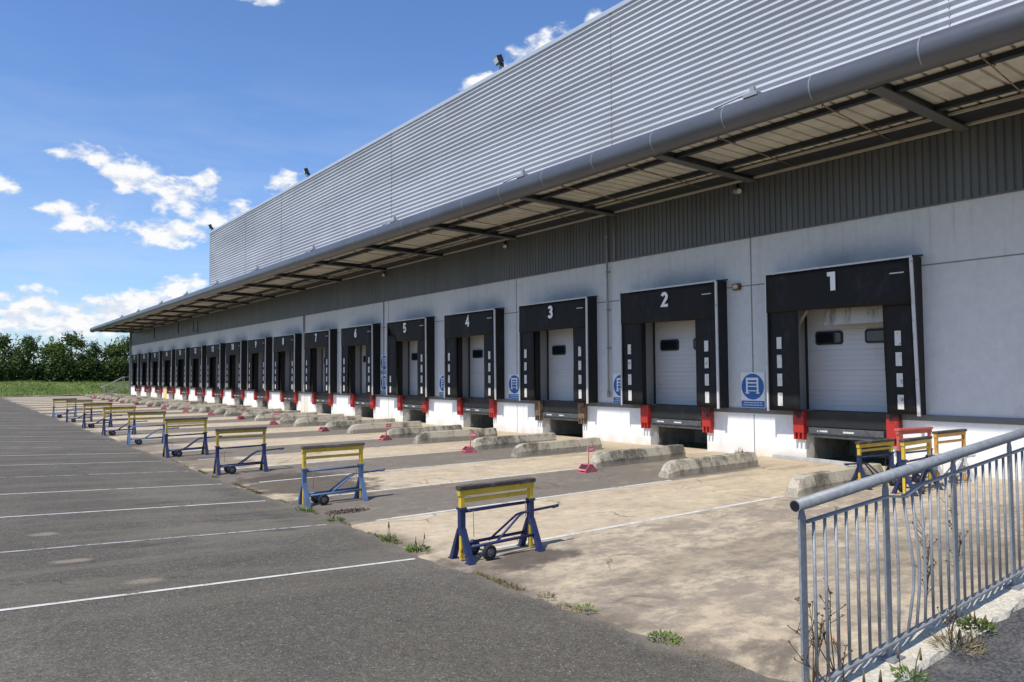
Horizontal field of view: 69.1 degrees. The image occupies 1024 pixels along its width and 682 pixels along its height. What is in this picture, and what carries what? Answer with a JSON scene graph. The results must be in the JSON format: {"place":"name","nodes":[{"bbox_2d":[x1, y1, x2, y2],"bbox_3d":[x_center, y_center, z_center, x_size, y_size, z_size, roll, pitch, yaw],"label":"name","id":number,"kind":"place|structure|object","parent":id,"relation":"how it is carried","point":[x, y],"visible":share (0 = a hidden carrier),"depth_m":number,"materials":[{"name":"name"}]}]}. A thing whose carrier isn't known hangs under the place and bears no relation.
{"place":"outdoors","nodes":[
{"label":"outdoors","id":0,"kind":"place"},
{"bbox_2d":[0,395,78,396],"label":"earth strip","id":1,"kind":"object","parent":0,"point":[44,395],"visible":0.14,"depth_m":83.33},
{"bbox_2d":[0,380,128,396],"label":"grass bank","id":2,"kind":"structure","parent":0,"point":[57,387],"depth_m":88.99,"materials":[{"name":"plant"}]},
{"bbox_2d":[0,332,23,374],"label":"hedge tree","id":3,"kind":"object","parent":2,"relation":"on","point":[5,341],"visible":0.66,"depth_m":97.17,"materials":[{"name":"green plant"}]},
{"bbox_2d":[4,334,53,379],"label":"hedge tree","id":4,"kind":"object","parent":2,"relation":"on","point":[29,345],"visible":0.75,"depth_m":96.86,"materials":[{"name":"green plant"}]},
{"bbox_2d":[35,336,69,376],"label":"hedge tree","id":5,"kind":"object","parent":2,"relation":"on","point":[47,348],"visible":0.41,"depth_m":99.98,"materials":[{"name":"green plant"}]},
{"bbox_2d":[0,355,128,381],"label":"thicket","id":6,"kind":"object","parent":2,"relation":"on","point":[49,375],"visible":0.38,"depth_m":98.09,"materials":[{"name":"green plant"}]},
{"bbox_2d":[45,331,96,376],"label":"hedge tree","id":7,"kind":"object","parent":2,"relation":"on","point":[71,340],"visible":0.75,"depth_m":99.86,"materials":[{"name":"green plant"}]},
{"bbox_2d":[75,340,107,372],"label":"hedge tree","id":8,"kind":"object","parent":2,"relation":"on","point":[95,348],"visible":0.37,"depth_m":102.95,"materials":[{"name":"green plant"}]},
{"bbox_2d":[97,336,128,378],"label":"hedge tree","id":9,"kind":"object","parent":2,"relation":"on","point":[113,351],"visible":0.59,"depth_m":103.82,"materials":[{"name":"green plant"}]},
{"bbox_2d":[106,335,129,360],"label":"hedge tree","id":10,"kind":"object","parent":2,"relation":"on","point":[126,343],"visible":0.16,"depth_m":106.09,"materials":[{"name":"green plant"}]},
{"bbox_2d":[0,0,623,374],"label":"sky","id":11,"kind":"structure","parent":0,"point":[129,129],"materials":[{"name":"blue"}]},
{"bbox_2d":[0,398,786,681],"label":"asphalt yard","id":12,"kind":"structure","parent":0,"point":[417,619],"depth_m":6.66,"materials":[{"name":"asphalt"}]},
{"bbox_2d":[2,446,326,552],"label":"asphalt markings","id":13,"kind":"object","parent":12,"relation":"on","point":[139,540],"visible":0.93,"depth_m":9.49,"materials":[{"name":"paint"}]},
{"bbox_2d":[0,402,413,610],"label":"asphalt markings","id":14,"kind":"object","parent":12,"relation":"on","point":[168,588],"visible":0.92,"depth_m":7.72,"materials":[{"name":"paint"}]},
{"bbox_2d":[168,459,788,681],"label":"joint grass","id":15,"kind":"structure","parent":12,"relation":"on","point":[497,580],"depth_m":7.63,"materials":[{"name":"plant"}]},
{"bbox_2d":[23,396,888,465],"bbox_3d":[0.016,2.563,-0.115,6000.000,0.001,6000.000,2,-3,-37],"label":"ground","id":16,"kind":"structure","parent":0,"point":[698,445],"depth_m":22.66,"materials":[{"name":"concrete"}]},
{"bbox_2d":[0,396,1023,681],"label":"apron","id":17,"kind":"object","parent":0,"point":[722,582],"visible":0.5,"depth_m":10.27,"materials":[{"name":"concrete"}]},
{"bbox_2d":[52,398,81,417],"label":"trailer trestle","id":18,"kind":"object","parent":17,"relation":"on","point":[60,415],"visible":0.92,"depth_m":38.99,"materials":[{"name":"blue paint"}]},
{"bbox_2d":[66,400,101,421],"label":"trailer trestle","id":19,"kind":"object","parent":17,"relation":"on","point":[67,410],"visible":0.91,"depth_m":35.04,"materials":[{"name":"blue paint"}]},
{"bbox_2d":[82,403,121,427],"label":"trailer trestle","id":20,"kind":"object","parent":17,"relation":"on","point":[90,425],"visible":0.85,"depth_m":31.12,"materials":[{"name":"blue paint"}]},
{"bbox_2d":[99,376,128,393],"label":"steel stair","id":21,"kind":"object","parent":17,"relation":"on","point":[117,388],"visible":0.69,"depth_m":84.57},
{"bbox_2d":[102,406,146,435],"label":"trailer trestle","id":22,"kind":"object","parent":17,"relation":"on","point":[112,432],"visible":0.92,"depth_m":27.11,"materials":[{"name":"blue paint"}]},
{"bbox_2d":[126,411,178,444],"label":"trailer trestle","id":23,"kind":"object","parent":17,"relation":"on","point":[138,441],"visible":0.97,"depth_m":23.41,"materials":[{"name":"blue paint"}]},
{"bbox_2d":[145,400,188,404],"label":"wheel guide","id":24,"kind":"object","parent":17,"relation":"on","point":[150,402],"visible":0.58,"depth_m":55.36,"materials":[{"name":"concrete"}]},
{"bbox_2d":[153,401,198,406],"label":"wheel guide","id":25,"kind":"object","parent":17,"relation":"on","point":[156,404],"visible":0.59,"depth_m":52.90,"materials":[{"name":"concrete"}]},
{"bbox_2d":[161,401,206,407],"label":"wheel guide","id":26,"kind":"object","parent":17,"relation":"on","point":[168,404],"visible":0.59,"depth_m":51.45,"materials":[{"name":"concrete"}]},
{"bbox_2d":[162,417,221,457],"bbox_3d":[-8.561,2.566,20.002,1.500,1.008,0.450,2,-3,-41],"label":"trailer trestle","id":27,"kind":"object","parent":17,"relation":"on","point":[178,452],"visible":1,"depth_m":19.82,"materials":[{"name":"blue paint"}]},
{"bbox_2d":[168,403,216,408],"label":"wheel guide","id":28,"kind":"object","parent":17,"relation":"on","point":[173,406],"visible":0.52,"depth_m":48.88,"materials":[{"name":"concrete"}]},
{"bbox_2d":[177,403,226,409],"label":"wheel guide","id":29,"kind":"object","parent":17,"relation":"on","point":[184,407],"visible":0.65,"depth_m":47.35,"materials":[{"name":"concrete"}]},
{"bbox_2d":[191,405,242,411],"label":"wheel guide","id":30,"kind":"object","parent":17,"relation":"on","point":[195,409],"visible":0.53,"depth_m":44.95,"materials":[{"name":"concrete"}]},
{"bbox_2d":[198,405,251,412],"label":"wheel guide","id":31,"kind":"object","parent":17,"relation":"on","point":[207,409],"visible":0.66,"depth_m":43.32,"materials":[{"name":"concrete"}]},
{"bbox_2d":[213,407,267,414],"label":"wheel guide","id":32,"kind":"object","parent":17,"relation":"on","point":[220,411],"visible":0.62,"depth_m":41.12,"materials":[{"name":"concrete"}]},
{"bbox_2d":[213,426,283,475],"bbox_3d":[-5.801,2.403,16.481,1.500,0.983,0.450,1,-3,-35],"label":"trailer trestle","id":33,"kind":"object","parent":17,"relation":"on","point":[230,468],"visible":1,"depth_m":16.33,"materials":[{"name":"blue paint"}]},
{"bbox_2d":[224,408,281,416],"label":"wheel guide","id":34,"kind":"object","parent":17,"relation":"on","point":[229,413],"visible":0.7,"depth_m":39.47,"materials":[{"name":"concrete"}]},
{"bbox_2d":[241,410,300,418],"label":"wheel guide","id":35,"kind":"object","parent":17,"relation":"on","point":[249,415],"visible":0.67,"depth_m":37.12,"materials":[{"name":"concrete"}]},
{"bbox_2d":[254,412,316,420],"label":"wheel guide","id":36,"kind":"object","parent":17,"relation":"on","point":[265,417],"visible":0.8,"depth_m":35.41,"materials":[{"name":"concrete"}]},
{"bbox_2d":[278,414,343,423],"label":"wheel guide","id":37,"kind":"object","parent":17,"relation":"on","point":[288,420],"visible":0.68,"depth_m":33.08,"materials":[{"name":"concrete"}]},
{"bbox_2d":[293,415,361,426],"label":"wheel guide","id":38,"kind":"object","parent":17,"relation":"on","point":[312,421],"visible":0.82,"depth_m":31.55,"materials":[{"name":"concrete"}]},
{"bbox_2d":[325,511,344,521],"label":"weed","id":39,"kind":"object","parent":17,"relation":"on","point":[339,517],"visible":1,"depth_m":10.75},
{"bbox_2d":[296,442,384,507],"bbox_3d":[-2.830,2.215,12.550,1.500,0.968,0.450,2,-3,-36],"label":"trailer trestle","id":40,"kind":"object","parent":17,"relation":"on","point":[322,497],"visible":0.99,"depth_m":12.39,"materials":[{"name":"blue paint"}]},
{"bbox_2d":[324,507,369,514],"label":"leaf litter","id":41,"kind":"object","parent":17,"relation":"on","point":[351,510],"visible":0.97,"depth_m":11.53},
{"bbox_2d":[324,418,394,429],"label":"wheel guide","id":42,"kind":"object","parent":17,"relation":"on","point":[338,425],"visible":0.7,"depth_m":29.30,"materials":[{"name":"concrete"}]},
{"bbox_2d":[347,421,421,433],"bbox_3d":[-4.774,3.243,28.007,3.000,0.336,0.353,2,-3,-38],"label":"wheel guide","id":43,"kind":"object","parent":17,"relation":"on","point":[366,428],"visible":0.88,"depth_m":27.66,"materials":[{"name":"concrete"}]},
{"bbox_2d":[378,423,391,440],"bbox_3d":[-4.117,2.965,24.243,0.430,0.533,0.243,2,-4,-43],"label":"wheel chock","id":44,"kind":"object","parent":17,"relation":"on","point":[384,437],"visible":1,"depth_m":24.17,"materials":[{"name":"red paint"}]},
{"bbox_2d":[377,521,398,541],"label":"weed","id":45,"kind":"object","parent":17,"relation":"on","point":[389,536],"visible":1,"depth_m":9.41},
{"bbox_2d":[16,397,784,551],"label":"apron markings","id":46,"kind":"object","parent":17,"relation":"on","point":[471,480],"visible":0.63,"depth_m":13.42,"materials":[{"name":"paint"}]},
{"bbox_2d":[405,533,430,551],"bbox_3d":[-1.126,2.412,8.902,0.342,0.214,0.321,2,-3,-37],"label":"weed","id":47,"kind":"object","parent":17,"relation":"on","point":[410,548],"visible":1,"depth_m":8.89,"materials":[{"name":"plant"}]},
{"bbox_2d":[385,425,461,438],"bbox_3d":[-3.048,3.133,25.750,3.000,0.332,0.353,2,-3,-39],"label":"wheel guide","id":48,"kind":"object","parent":17,"relation":"on","point":[407,432],"visible":0.73,"depth_m":25.35,"materials":[{"name":"concrete"}]},
{"bbox_2d":[413,428,496,443],"bbox_3d":[-1.791,3.037,23.932,3.000,0.344,0.353,2,-3,-37],"label":"wheel guide","id":49,"kind":"object","parent":17,"relation":"on","point":[441,436],"visible":0.96,"depth_m":23.66,"materials":[{"name":"concrete"}]},
{"bbox_2d":[460,433,476,452],"bbox_3d":[-1.156,2.766,20.226,0.430,0.533,0.243,1,-3,-29],"label":"wheel chock","id":50,"kind":"object","parent":17,"relation":"on","point":[468,449],"visible":1,"depth_m":20.15,"materials":[{"name":"red paint"}]},
{"bbox_2d":[448,477,558,565],"bbox_3d":[-0.017,2.093,8.890,1.500,0.848,0.450,2,-3,-37],"label":"trailer trestle","id":51,"kind":"object","parent":17,"relation":"on","point":[462,545],"visible":1,"depth_m":8.72,"materials":[{"name":"blue paint"}]},
{"bbox_2d":[471,432,556,450],"bbox_3d":[0.050,2.925,21.725,3.000,0.346,0.353,2,-3,-37],"label":"wheel guide","id":52,"kind":"object","parent":17,"relation":"on","point":[495,442],"visible":0.88,"depth_m":21.41,"materials":[{"name":"concrete"}]},
{"bbox_2d":[511,437,601,456],"bbox_3d":[1.233,2.850,20.045,3.000,0.330,0.353,2,-3,-38],"label":"wheel guide","id":53,"kind":"object","parent":17,"relation":"on","point":[547,447],"visible":0.98,"depth_m":19.81,"materials":[{"name":"concrete"}]},
{"bbox_2d":[90,0,1023,480],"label":"warehouse","id":54,"kind":"structure","parent":17,"relation":"on","point":[608,156],"depth_m":21.34,"materials":[{"name":"metal"}]},
{"bbox_2d":[131,354,140,384],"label":"dock shelter","id":55,"kind":"object","parent":54,"relation":"attached to","point":[135,358],"visible":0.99,"depth_m":80.74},
{"bbox_2d":[140,352,150,385],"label":"dock shelter","id":56,"kind":"object","parent":54,"relation":"attached to","point":[145,357],"visible":0.98,"depth_m":76.41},
{"bbox_2d":[151,351,162,385],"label":"dock shelter","id":57,"kind":"object","parent":54,"relation":"attached to","point":[156,356],"visible":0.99,"depth_m":72.34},
{"bbox_2d":[162,349,174,386],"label":"dock shelter","id":58,"kind":"object","parent":54,"relation":"attached to","point":[168,355],"visible":0.99,"depth_m":68.26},
{"bbox_2d":[175,347,189,386],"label":"dock shelter","id":59,"kind":"object","parent":54,"relation":"attached to","point":[182,353],"visible":0.98,"depth_m":64.13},
{"bbox_2d":[190,345,206,387],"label":"dock shelter","id":60,"kind":"object","parent":54,"relation":"attached to","point":[197,352],"visible":0.99,"depth_m":60.01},
{"bbox_2d":[206,343,225,388],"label":"dock shelter","id":61,"kind":"object","parent":54,"relation":"attached to","point":[212,350],"visible":0.99,"depth_m":56.06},
{"bbox_2d":[225,340,246,389],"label":"dock shelter","id":62,"kind":"object","parent":54,"relation":"attached to","point":[239,348],"visible":1,"depth_m":51.97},
{"bbox_2d":[247,337,271,389],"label":"dock shelter","id":63,"kind":"object","parent":54,"relation":"attached to","point":[263,345],"visible":1,"depth_m":47.99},
{"bbox_2d":[273,333,301,391],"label":"dock shelter","id":64,"kind":"object","parent":54,"relation":"attached to","point":[291,342],"visible":1,"depth_m":43.97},
{"bbox_2d":[304,329,336,392],"bbox_3d":[-10.617,1.120,41.060,0.483,3.450,3.600,2,-3,-37],"label":"dock shelter","id":65,"kind":"object","parent":54,"relation":"attached to","point":[327,339],"visible":1,"depth_m":39.99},
{"bbox_2d":[323,348,324,391],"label":"dock door","id":66,"kind":"structure","parent":54,"relation":"in","point":[323,348],"depth_m":42.27,"materials":[{"name":"metal"}]},
{"bbox_2d":[340,323,380,394],"bbox_3d":[-7.593,0.922,37.072,0.487,3.450,3.600,2,-3,-37],"label":"dock shelter","id":67,"kind":"object","parent":54,"relation":"attached to","point":[369,336],"visible":1,"depth_m":36.02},
{"bbox_2d":[362,345,365,392],"bbox_3d":[-7.037,1.292,37.481,0.096,2.700,2.720,2,-3,-37],"label":"dock door","id":68,"kind":"structure","parent":54,"relation":"in","point":[363,346],"depth_m":38.20,"materials":[{"name":"metal"}]},
{"bbox_2d":[381,375,385,393],"bbox_3d":[-6.083,2.084,35.417,0.023,0.920,0.720,2,-3,-37],"label":"safety sign","id":69,"kind":"object","parent":54,"relation":"attached to","point":[382,384],"visible":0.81,"depth_m":35.47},
{"bbox_2d":[381,355,385,373],"bbox_3d":[-6.089,1.125,35.460,0.023,0.920,0.720,2,-3,-37],"label":"safety sign","id":70,"kind":"object","parent":54,"relation":"attached to","point":[382,364],"visible":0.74,"depth_m":35.51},
{"bbox_2d":[386,316,434,396],"bbox_3d":[-4.567,0.724,33.084,0.486,3.450,3.600,2,-3,-37],"label":"dock shelter","id":71,"kind":"object","parent":54,"relation":"attached to","point":[421,331],"visible":1,"depth_m":32.09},
{"bbox_2d":[410,341,417,394],"bbox_3d":[-4.012,1.094,33.493,0.096,2.700,2.720,2,-3,-37],"label":"dock door","id":72,"kind":"structure","parent":54,"relation":"in","point":[413,344],"depth_m":34.13,"materials":[{"name":"metal"}]},
{"bbox_2d":[439,375,443,396],"bbox_3d":[-2.852,1.873,31.158,0.023,0.920,0.720,2,-3,-37],"label":"safety sign","id":73,"kind":"object","parent":54,"relation":"attached to","point":[441,385],"visible":0.48,"depth_m":31.29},
{"bbox_2d":[443,307,504,399],"bbox_3d":[-1.540,0.525,29.097,0.483,3.450,3.600,2,-3,-37],"label":"dock shelter","id":74,"kind":"object","parent":54,"relation":"attached to","point":[488,324],"visible":1,"depth_m":28.15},
{"bbox_2d":[470,335,483,397],"bbox_3d":[-0.987,0.896,29.505,0.096,2.700,2.720,2,-3,-37],"label":"dock door","id":75,"kind":"structure","parent":54,"relation":"in","point":[476,342],"depth_m":30.04,"materials":[{"name":"metal"}]},
{"bbox_2d":[493,54,503,69],"bbox_3d":[-0.515,-11.527,30.816,0.434,0.592,0.400,1,-3,-23],"label":"floodlight","id":76,"kind":"object","parent":54,"relation":"on","point":[498,59],"visible":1,"depth_m":30.68,"materials":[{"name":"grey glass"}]},
{"bbox_2d":[509,374,518,398],"bbox_3d":[0.095,1.679,27.274,0.023,0.920,0.720,2,-3,-37],"label":"safety sign","id":77,"kind":"object","parent":54,"relation":"attached to","point":[513,386],"visible":0.84,"depth_m":27.29,"materials":[{"name":"plastic"}]},
{"bbox_2d":[518,296,597,403],"bbox_3d":[1.484,0.327,25.108,0.487,3.450,3.600,2,-3,-37],"label":"dock shelter","id":78,"kind":"object","parent":54,"relation":"attached to","point":[578,315],"visible":1,"depth_m":24.17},
{"bbox_2d":[548,328,573,400],"bbox_3d":[2.039,0.697,25.517,0.096,2.700,2.720,2,-3,-37],"label":"dock door","id":79,"kind":"structure","parent":54,"relation":"in","point":[560,340],"depth_m":25.92,"materials":[{"name":"metal"}]},
{"bbox_2d":[613,374,620,402],"bbox_3d":[3.381,1.464,22.943,0.023,0.920,0.720,2,-3,-37],"label":"safety sign","id":80,"kind":"object","parent":54,"relation":"attached to","point":[616,388],"visible":0.41,"depth_m":23.09,"materials":[{"name":"plastic"}]},
{"bbox_2d":[619,279,728,408],"bbox_3d":[4.510,0.129,21.121,0.485,3.450,3.600,2,-3,-37],"label":"dock shelter","id":81,"kind":"object","parent":54,"relation":"attached to","point":[704,305],"visible":1,"depth_m":20.31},
{"bbox_2d":[655,320,696,404],"bbox_3d":[5.064,0.499,21.529,0.096,2.700,2.720,2,-3,-37],"label":"dock door","id":82,"kind":"structure","parent":54,"relation":"in","point":[675,344],"depth_m":21.83,"materials":[{"name":"metal"}]},
{"bbox_2d":[732,183,741,193],"bbox_3d":[5.916,-4.008,19.567,0.150,0.343,0.327,0,-3,-7],"label":"canopy lamp","id":83,"kind":"object","parent":54,"relation":"hanging from","point":[737,190],"visible":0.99,"depth_m":19.51,"materials":[{"name":"grey glass"}]},
{"bbox_2d":[741,372,765,407],"bbox_3d":[6.219,1.268,19.202,0.023,0.920,0.720,2,-3,-37],"label":"safety sign","id":84,"kind":"object","parent":54,"relation":"attached to","point":[752,389],"visible":1,"depth_m":19.19,"materials":[{"name":"plastic"}]},
{"bbox_2d":[763,254,925,415],"bbox_3d":[7.536,-0.069,17.134,0.483,3.450,3.600,2,-3,-37],"label":"dock shelter","id":85,"kind":"object","parent":54,"relation":"attached to","point":[888,293],"visible":1,"depth_m":16.68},
{"bbox_2d":[807,309,886,411],"bbox_3d":[8.090,0.301,17.542,0.096,2.700,2.720,2,-3,-37],"label":"dock door","id":86,"kind":"structure","parent":54,"relation":"in","point":[846,362],"depth_m":17.70,"materials":[{"name":"metal"}]},
{"bbox_2d":[577,603,595,611],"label":"weed","id":87,"kind":"object","parent":17,"relation":"on","point":[587,605],"visible":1,"depth_m":6.61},
{"bbox_2d":[577,446,597,472],"bbox_3d":[1.640,2.563,16.094,0.430,0.533,0.243,2,-3,-41],"label":"wheel chock","id":88,"kind":"object","parent":17,"relation":"on","point":[586,468],"visible":1,"depth_m":16.02,"materials":[{"name":"red paint"}]},
{"bbox_2d":[589,444,685,467],"bbox_3d":[3.023,2.731,17.756,3.000,0.340,0.353,2,-3,-37],"label":"wheel guide","id":89,"kind":"object","parent":17,"relation":"on","point":[611,458],"visible":0.98,"depth_m":17.53,"materials":[{"name":"concrete"}]},
{"bbox_2d":[646,629,683,644],"bbox_3d":[1.209,2.337,5.878,0.299,0.065,0.298,2,-3,-37],"label":"weed","id":90,"kind":"object","parent":17,"relation":"on","point":[662,633],"visible":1,"depth_m":5.89,"materials":[{"name":"plant"}]},
{"bbox_2d":[659,451,757,477],"bbox_3d":[4.259,2.649,16.000,3.000,0.331,0.353,2,-3,-38],"label":"wheel guide","id":91,"kind":"object","parent":17,"relation":"on","point":[678,468],"visible":1,"depth_m":15.75,"materials":[{"name":"concrete"}]},
{"bbox_2d":[773,454,854,465],"bbox_3d":[7.146,2.820,17.600,0.120,0.085,2.300,1,-3,-31],"label":"timber plank","id":92,"kind":"object","parent":17,"relation":"on","point":[817,460],"visible":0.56,"depth_m":17.58,"materials":[{"name":"wood"}]},
{"bbox_2d":[785,463,883,496],"bbox_3d":[5.968,2.532,13.680,3.000,0.335,0.353,2,-3,-38],"label":"wheel guide","id":93,"kind":"object","parent":17,"relation":"on","point":[802,485],"visible":0.69,"depth_m":13.13,"materials":[{"name":"concrete"}]},
{"bbox_2d":[844,438,901,489],"bbox_3d":[6.606,2.268,13.733,1.540,0.848,0.450,1,-3,-33],"label":"trailer trestle","id":94,"kind":"object","parent":17,"relation":"on","point":[859,472],"visible":0.67,"depth_m":13.74,"materials":[{"name":"blue paint"}]},
{"bbox_2d":[891,436,943,496],"bbox_3d":[7.322,2.193,13.293,1.540,0.948,0.450,2,-3,-39],"label":"trailer trestle","id":95,"kind":"object","parent":17,"relation":"on","point":[900,486],"visible":0.76,"depth_m":13.04,"materials":[{"name":"blue paint"}]},
{"bbox_2d":[894,427,941,483],"bbox_3d":[8.009,2.206,14.559,1.460,1.028,0.450,1,-3,-28],"label":"trailer trestle","id":96,"kind":"object","parent":17,"relation":"on","point":[913,430],"visible":0.38,"depth_m":14.31,"materials":[{"name":"blue paint"}]},
{"bbox_2d":[830,573,1023,681],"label":"ramp kerb","id":97,"kind":"structure","parent":17,"relation":"on","point":[999,603],"depth_m":4.72,"materials":[{"name":"concrete"}]},
{"bbox_2d":[797,597,831,681],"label":"dry weed","id":98,"kind":"object","parent":97,"relation":"on","point":[819,639],"visible":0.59,"depth_m":4.34,"materials":[{"name":"plant"}]},
{"bbox_2d":[787,578,845,670],"bbox_3d":[1.755,1.663,4.314,0.400,0.618,0.187,2,-3,-37],"label":"dry weed","id":99,"kind":"object","parent":97,"relation":"on","point":[824,630],"visible":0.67,"depth_m":4.36,"materials":[{"name":"plant"}]},
{"bbox_2d":[788,638,852,681],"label":"dry weed","id":100,"kind":"object","parent":97,"relation":"on","point":[842,658],"visible":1,"depth_m":3.85,"materials":[{"name":"plant"}]},
{"bbox_2d":[789,428,1023,681],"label":"railing","id":101,"kind":"object","parent":97,"relation":"on","point":[800,505],"visible":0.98,"depth_m":4.67,"materials":[{"name":"metal"}]},
{"bbox_2d":[889,646,930,681],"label":"weed","id":102,"kind":"object","parent":97,"relation":"on","point":[902,671],"visible":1,"depth_m":4.29,"materials":[{"name":"plant"}]},
{"bbox_2d":[912,516,937,596],"bbox_3d":[2.809,1.530,5.045,0.149,0.733,0.276,-2,-3,33],"label":"dry weed","id":103,"kind":"object","parent":97,"relation":"on","point":[928,554],"visible":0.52,"depth_m":5.04,"materials":[{"name":"plant"}]},
{"bbox_2d":[940,494,968,565],"bbox_3d":[3.136,1.482,5.296,0.172,0.765,0.266,-1,-3,13],"label":"dry weed","id":104,"kind":"object","parent":97,"relation":"on","point":[959,537],"visible":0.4,"depth_m":5.26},
{"bbox_2d":[955,610,996,634],"bbox_3d":[3.010,1.823,4.845,0.248,0.118,0.243,-1,-3,13],"label":"weed","id":105,"kind":"object","parent":97,"relation":"on","point":[975,621],"visible":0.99,"depth_m":4.82,"materials":[{"name":"plant"}]},
{"bbox_2d":[927,429,978,487],"bbox_3d":[8.460,2.196,14.175,1.540,1.008,0.450,1,-3,-34],"label":"trailer trestle","id":106,"kind":"object","parent":17,"relation":"on","point":[938,471],"visible":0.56,"depth_m":14.05,"materials":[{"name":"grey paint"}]},
{"bbox_2d":[902,607,1023,681],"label":"ramp","id":107,"kind":"structure","parent":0,"point":[1001,659],"depth_m":4.46,"materials":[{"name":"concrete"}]},
{"bbox_2d":[937,599,962,649],"bbox_3d":[2.718,1.756,4.599,0.178,0.302,0.117,2,-3,-37],"label":"dry weed","id":108,"kind":"object","parent":107,"relation":"on","point":[953,622],"visible":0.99,"depth_m":4.60,"materials":[{"name":"plant"}]},
{"bbox_2d":[920,628,991,657],"bbox_3d":[2.748,1.850,4.592,0.365,0.119,0.380,2,-3,-37],"label":"weed","id":109,"kind":"object","parent":107,"relation":"on","point":[972,641],"visible":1,"depth_m":4.60,"materials":[{"name":"plant"}]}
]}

